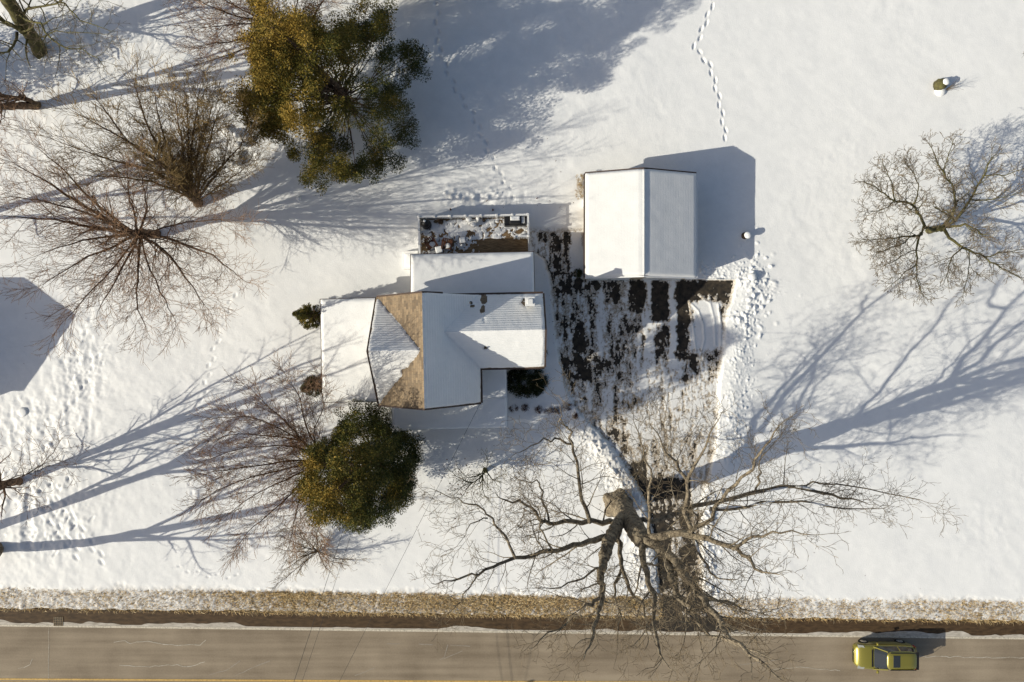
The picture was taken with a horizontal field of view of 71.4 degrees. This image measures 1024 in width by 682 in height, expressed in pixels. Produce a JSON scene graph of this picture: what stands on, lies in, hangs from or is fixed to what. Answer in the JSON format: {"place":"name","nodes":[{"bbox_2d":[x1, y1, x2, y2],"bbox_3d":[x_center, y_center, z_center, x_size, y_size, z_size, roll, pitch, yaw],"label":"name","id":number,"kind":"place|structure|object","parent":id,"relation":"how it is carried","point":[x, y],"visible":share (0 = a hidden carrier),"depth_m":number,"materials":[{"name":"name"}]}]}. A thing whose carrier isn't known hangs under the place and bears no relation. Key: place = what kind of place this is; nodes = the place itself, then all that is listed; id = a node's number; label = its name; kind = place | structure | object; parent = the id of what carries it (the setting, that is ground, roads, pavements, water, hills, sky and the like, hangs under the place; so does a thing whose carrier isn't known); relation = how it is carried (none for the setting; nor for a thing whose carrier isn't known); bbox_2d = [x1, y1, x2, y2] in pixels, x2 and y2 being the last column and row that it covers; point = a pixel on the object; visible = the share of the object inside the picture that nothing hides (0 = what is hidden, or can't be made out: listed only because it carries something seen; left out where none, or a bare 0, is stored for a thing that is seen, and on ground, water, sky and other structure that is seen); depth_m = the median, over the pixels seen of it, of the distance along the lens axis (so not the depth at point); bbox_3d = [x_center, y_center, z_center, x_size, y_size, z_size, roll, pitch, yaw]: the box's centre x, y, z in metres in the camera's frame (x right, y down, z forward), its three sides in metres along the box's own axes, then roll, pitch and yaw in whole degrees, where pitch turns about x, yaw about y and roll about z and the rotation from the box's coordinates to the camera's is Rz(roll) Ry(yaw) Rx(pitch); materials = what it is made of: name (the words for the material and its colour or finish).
{"place":"outdoors","nodes":[
{"label":"outdoors","id":0,"kind":"place"},
{"bbox_2d":[0,626,1023,681],"bbox_3d":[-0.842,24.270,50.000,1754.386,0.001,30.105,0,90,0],"label":"road","id":1,"kind":"structure","parent":0,"point":[84,653],"depth_m":50.00,"materials":[{"name":"grey asphalt"}]},
{"bbox_2d":[0,678,633,681],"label":"yellow line","id":2,"kind":"object","parent":1,"relation":"on","point":[289,680],"visible":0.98,"depth_m":49.99,"materials":[{"name":"paint"}]},
{"bbox_2d":[210,643,775,675],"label":"tyre marks","id":3,"kind":"object","parent":1,"relation":"on","point":[389,643],"visible":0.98,"depth_m":49.99},
{"bbox_2d":[0,625,1023,638],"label":"edge line","id":4,"kind":"object","parent":1,"relation":"on","point":[499,631],"visible":0.88,"depth_m":49.99,"materials":[{"name":"white paint"}]},
{"bbox_2d":[23,632,1015,678],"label":"road cracks","id":5,"kind":"object","parent":1,"relation":"on","point":[205,640],"visible":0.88,"depth_m":49.99,"materials":[{"name":"black asphalt"}]},
{"bbox_2d":[852,639,918,673],"bbox_3d":[25.740,21.780,49.170,4.120,1.660,2.126,0,90,0],"label":"car","id":6,"kind":"object","parent":1,"relation":"on","point":[898,655],"visible":1,"depth_m":48.85,"materials":[{"name":"yellow paint"}]},
{"bbox_2d":[0,609,1023,637],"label":"road shoulder","id":7,"kind":"object","parent":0,"point":[253,619],"visible":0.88,"depth_m":50.00},
{"bbox_2d":[53,617,62,625],"bbox_3d":[-31.825,19.667,49.977,0.680,0.026,0.640,0,90,0],"label":"storm drain","id":8,"kind":"object","parent":7,"relation":"on","point":[58,621],"visible":1,"depth_m":49.98,"materials":[{"name":"grey metal"}]},
{"bbox_2d":[0,620,1023,637],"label":"salt band","id":9,"kind":"object","parent":7,"relation":"on","point":[862,633],"visible":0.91,"depth_m":49.99,"materials":[{"name":"white"}]},
{"bbox_2d":[0,587,1023,625],"bbox_3d":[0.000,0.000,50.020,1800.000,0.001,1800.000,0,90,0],"label":"ground","id":10,"kind":"structure","parent":0,"point":[517,614],"depth_m":50.02,"materials":[{"name":"beige plant"}]},
{"bbox_2d":[0,542,3,555],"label":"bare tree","id":11,"kind":"object","parent":10,"relation":"on","point":[1,548],"visible":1,"depth_m":49.63,"materials":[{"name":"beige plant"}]},
{"bbox_2d":[0,74,46,154],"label":"bare tree","id":12,"kind":"object","parent":10,"relation":"on","point":[8,105],"visible":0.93,"depth_m":47.14,"materials":[{"name":"brown plant"}]},
{"bbox_2d":[0,415,89,527],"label":"bare tree","id":13,"kind":"object","parent":10,"relation":"on","point":[10,482],"visible":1,"depth_m":46.34,"materials":[{"name":"brown plant"}]},
{"bbox_2d":[0,0,129,95],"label":"bare tree","id":14,"kind":"object","parent":10,"relation":"on","point":[23,25],"visible":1,"depth_m":44.58,"materials":[{"name":"brown plant"}]},
{"bbox_2d":[0,93,276,369],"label":"bare tree","id":15,"kind":"object","parent":10,"relation":"on","point":[138,234],"visible":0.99,"depth_m":41.22,"materials":[{"name":"brown plant"}]},
{"bbox_2d":[1,31,278,214],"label":"bare tree","id":16,"kind":"object","parent":10,"relation":"on","point":[187,156],"visible":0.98,"depth_m":40.94,"materials":[{"name":"brown plant"}]},
{"bbox_2d":[161,0,348,93],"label":"bare tree","id":17,"kind":"object","parent":10,"relation":"on","point":[232,24],"visible":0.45,"depth_m":41.15,"materials":[{"name":"brown plant"}]},
{"bbox_2d":[162,345,358,579],"bbox_3d":[-13.695,6.734,43.103,9.255,14.072,13.185,0,90,0],"label":"bare tree","id":18,"kind":"object","parent":10,"relation":"on","point":[302,441],"visible":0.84,"depth_m":41.21,"materials":[{"name":"brown plant"}]},
{"bbox_2d":[292,303,319,329],"bbox_3d":[-13.827,-1.696,47.442,1.880,5.215,1.942,0,90,0],"label":"conical evergreen","id":19,"kind":"object","parent":10,"relation":"on","point":[303,314],"visible":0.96,"depth_m":47.88,"materials":[{"name":"green plant"}]},
{"bbox_2d":[300,374,321,397],"bbox_3d":[-13.669,3.132,48.163,1.763,3.775,1.657,0,90,0],"label":"bare shrub","id":20,"kind":"object","parent":10,"relation":"on","point":[308,388],"visible":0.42,"depth_m":48.62,"materials":[{"name":"brown plant"}]},
{"bbox_2d":[265,518,369,594],"bbox_3d":[-12.958,14.155,47.980,6.702,4.180,5.209,0,90,0],"label":"bare shrub","id":21,"kind":"object","parent":10,"relation":"on","point":[313,553],"visible":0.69,"depth_m":48.32,"materials":[{"name":"brown plant"}]},
{"bbox_2d":[218,0,432,195],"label":"evergreen tree","id":22,"kind":"object","parent":10,"relation":"on","point":[295,47],"visible":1,"depth_m":42.17,"materials":[{"name":"green plant"}]},
{"bbox_2d":[292,399,425,534],"bbox_3d":[-9.060,7.877,42.891,7.574,14.319,7.199,32,90,0],"label":"evergreen tree","id":23,"kind":"object","parent":10,"relation":"on","point":[356,480],"visible":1,"depth_m":40.09,"materials":[{"name":"green plant"}]},
{"bbox_2d":[320,251,546,430],"bbox_3d":[-5.265,-0.200,45.809,14.739,8.383,12.121,-1,90,0],"label":"farmhouse","id":24,"kind":"object","parent":10,"relation":"on","point":[447,341],"visible":1,"depth_m":44.39,"materials":[{"name":"white"}]},
{"bbox_2d":[417,213,529,253],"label":"deck","id":25,"kind":"structure","parent":24,"relation":"attached to","point":[492,234],"depth_m":49.17,"materials":[{"name":"brown"}]},
{"bbox_2d":[421,219,431,229],"bbox_3d":[-5.870,-7.998,48.645,0.680,1.070,0.670,-1,90,0],"label":"kettle grill","id":26,"kind":"object","parent":25,"relation":"on","point":[426,224],"visible":1,"depth_m":48.28,"materials":[{"name":"black metal"}]},
{"bbox_2d":[424,236,437,250],"bbox_3d":[-5.539,-6.673,48.715,0.740,0.970,0.720,-30,90,0],"label":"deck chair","id":27,"kind":"object","parent":25,"relation":"on","point":[430,244],"visible":0.99,"depth_m":48.73,"materials":[{"name":"brown wood"}]},
{"bbox_2d":[435,245,443,252],"bbox_3d":[-4.996,-6.245,48.920,0.520,0.560,0.520,-13,90,0],"label":"side table","id":28,"kind":"object","parent":25,"relation":"on","point":[438,249],"visible":0.76,"depth_m":48.64,"materials":[{"name":"white wood"}]},
{"bbox_2d":[441,238,452,250],"bbox_3d":[-4.441,-6.612,48.715,0.740,0.970,0.720,7,90,0],"label":"deck chair","id":29,"kind":"object","parent":25,"relation":"on","point":[445,244],"visible":1,"depth_m":48.73,"materials":[{"name":"brown wood"}]},
{"bbox_2d":[459,237,465,244],"bbox_3d":[-3.384,-6.888,48.895,0.440,0.610,0.440,-7,90,0],"label":"side table","id":30,"kind":"object","parent":25,"relation":"on","point":[462,240],"visible":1,"depth_m":48.60,"materials":[{"name":"white wood"}]},
{"bbox_2d":[504,216,525,226],"bbox_3d":[0.209,-8.204,48.665,1.497,1.070,0.657,-1,90,0],"label":"covered gas grill","id":31,"kind":"object","parent":25,"relation":"on","point":[514,221],"visible":1,"depth_m":48.53,"materials":[{"name":"grey metal"}]},
{"bbox_2d":[439,450,507,518],"bbox_3d":[-2.563,9.379,47.968,4.737,4.285,4.621,0,90,0],"label":"bare shrub","id":32,"kind":"object","parent":10,"relation":"on","point":[485,470],"visible":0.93,"depth_m":47.76,"materials":[{"name":"brown plant"}]},
{"bbox_2d":[0,0,1023,620],"bbox_3d":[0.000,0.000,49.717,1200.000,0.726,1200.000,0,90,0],"label":"snow","id":33,"kind":"structure","parent":10,"relation":"on","point":[776,126],"depth_m":49.82,"materials":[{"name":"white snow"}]},
{"bbox_2d":[18,408,27,416],"bbox_3d":[-34.180,4.977,49.792,0.702,0.179,0.662,0,90,0],"label":"snow mound","id":34,"kind":"object","parent":33,"relation":"on","point":[22,412],"visible":1,"depth_m":49.72,"materials":[{"name":"white snow"}]},
{"bbox_2d":[225,129,234,138],"bbox_3d":[-19.582,-14.406,49.630,0.692,0.514,0.718,0,90,0],"label":"snowy shrub","id":35,"kind":"object","parent":33,"relation":"on","point":[230,132],"visible":0.42,"depth_m":49.44,"materials":[{"name":"white snow"}]},
{"bbox_2d":[233,132,239,138],"bbox_3d":[-19.148,-14.264,49.538,0.463,0.624,0.446,0,90,0],"label":"snowy shrub","id":36,"kind":"object","parent":33,"relation":"on","point":[235,135],"visible":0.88,"depth_m":49.31,"materials":[{"name":"white snow"}]},
{"bbox_2d":[741,232,750,238],"bbox_3d":[16.285,-7.345,49.500,0.534,0.790,0.529,0,90,0],"label":"tree stump","id":37,"kind":"object","parent":33,"relation":"on","point":[745,235],"visible":1,"depth_m":49.19,"materials":[{"name":"white plant"}]},
{"bbox_2d":[748,273,756,281],"bbox_3d":[16.694,-4.430,49.503,0.583,0.470,0.609,0,90,0],"label":"snow mound","id":38,"kind":"object","parent":33,"relation":"on","point":[752,276],"visible":1,"depth_m":49.33,"materials":[{"name":"white snow"}]},
{"bbox_2d":[933,78,949,96],"bbox_3d":[29.917,-17.660,49.518,1.022,0.790,1.292,0,90,0],"label":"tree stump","id":39,"kind":"object","parent":33,"relation":"on","point":[939,86],"visible":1,"depth_m":49.42,"materials":[{"name":"plant"}]},
{"bbox_2d":[946,78,962,90],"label":"dry weeds","id":40,"kind":"object","parent":33,"relation":"on","point":[948,88],"visible":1,"depth_m":49.28,"materials":[{"name":"beige plant"}]},
{"bbox_2d":[507,369,548,398],"bbox_3d":[1.033,2.795,49.243,3.156,1.553,2.539,0,90,0],"label":"evergreen shrub","id":41,"kind":"object","parent":10,"relation":"on","point":[531,389],"visible":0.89,"depth_m":49.29,"materials":[{"name":"green plant"}]},
{"bbox_2d":[562,403,575,410],"bbox_3d":[3.954,4.579,49.714,1.094,0.603,0.638,13,90,0],"label":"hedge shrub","id":42,"kind":"object","parent":10,"relation":"on","point":[568,408],"visible":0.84,"depth_m":49.70,"materials":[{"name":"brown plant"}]},
{"bbox_2d":[575,174,583,199],"bbox_3d":[4.741,-10.696,49.452,0.836,1.110,1.836,0,90,0],"label":"dry flower bed","id":43,"kind":"object","parent":10,"relation":"on","point":[579,184],"visible":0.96,"depth_m":49.32,"materials":[{"name":"beige plant"}]},
{"bbox_2d":[583,167,696,279],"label":"garage","id":44,"kind":"structure","parent":10,"relation":"on","point":[640,223],"depth_m":46.41,"materials":[{"name":"beige"}]},
{"bbox_2d":[590,277,631,279],"bbox_3d":[6.750,-4.290,48.890,2.600,2.180,0.060,0,90,0],"label":"garage door","id":45,"kind":"structure","parent":44,"relation":"in","point":[631,277],"depth_m":49.35,"materials":[{"name":"white"}]},
{"bbox_2d":[640,277,681,279],"bbox_3d":[10.300,-4.290,48.890,2.600,2.180,0.060,0,90,0],"label":"garage door","id":46,"kind":"structure","parent":44,"relation":"in","point":[645,278],"depth_m":48.56,"materials":[{"name":"white"}]},
{"bbox_2d":[407,362,965,681],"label":"bare tree","id":47,"kind":"object","parent":10,"relation":"on","point":[619,507],"visible":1,"depth_m":36.62,"materials":[{"name":"beige plant"}]},
{"bbox_2d":[848,129,1023,306],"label":"bare tree","id":48,"kind":"object","parent":10,"relation":"on","point":[947,224],"visible":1,"depth_m":44.84,"materials":[{"name":"brown plant"}]},
{"bbox_3d":[-15.544,29.877,45.250,1.800,9.700,0.340,0,90,0],"label":"utility pole","id":49,"kind":"object","parent":10,"relation":"on","visible":0},
{"bbox_2d":[294,409,381,680],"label":"overhead cable","id":50,"kind":"object","parent":49,"relation":"attached to","point":[322,594],"visible":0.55,"depth_m":43.64,"materials":[{"name":"grey plastic"}]},
{"bbox_2d":[302,409,391,680],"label":"overhead cable","id":51,"kind":"object","parent":49,"relation":"attached to","point":[333,587],"visible":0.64,"depth_m":44.27,"materials":[{"name":"grey plastic"}]},
{"bbox_2d":[339,410,476,681],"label":"overhead cable","id":52,"kind":"object","parent":49,"relation":"attached to","point":[413,535],"visible":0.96,"depth_m":43.71,"materials":[{"name":"grey plastic"}]},
{"bbox_2d":[573,268,582,278],"bbox_3d":[4.604,-4.719,49.594,0.785,0.850,0.785,0,90,0],"label":"evergreen shrub","id":53,"kind":"object","parent":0,"point":[579,272],"visible":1,"depth_m":49.58,"materials":[{"name":"green plant"}]},
{"bbox_2d":[537,232,738,630],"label":"driveway","id":54,"kind":"structure","parent":0,"point":[684,292],"depth_m":49.98,"materials":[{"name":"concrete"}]}
]}

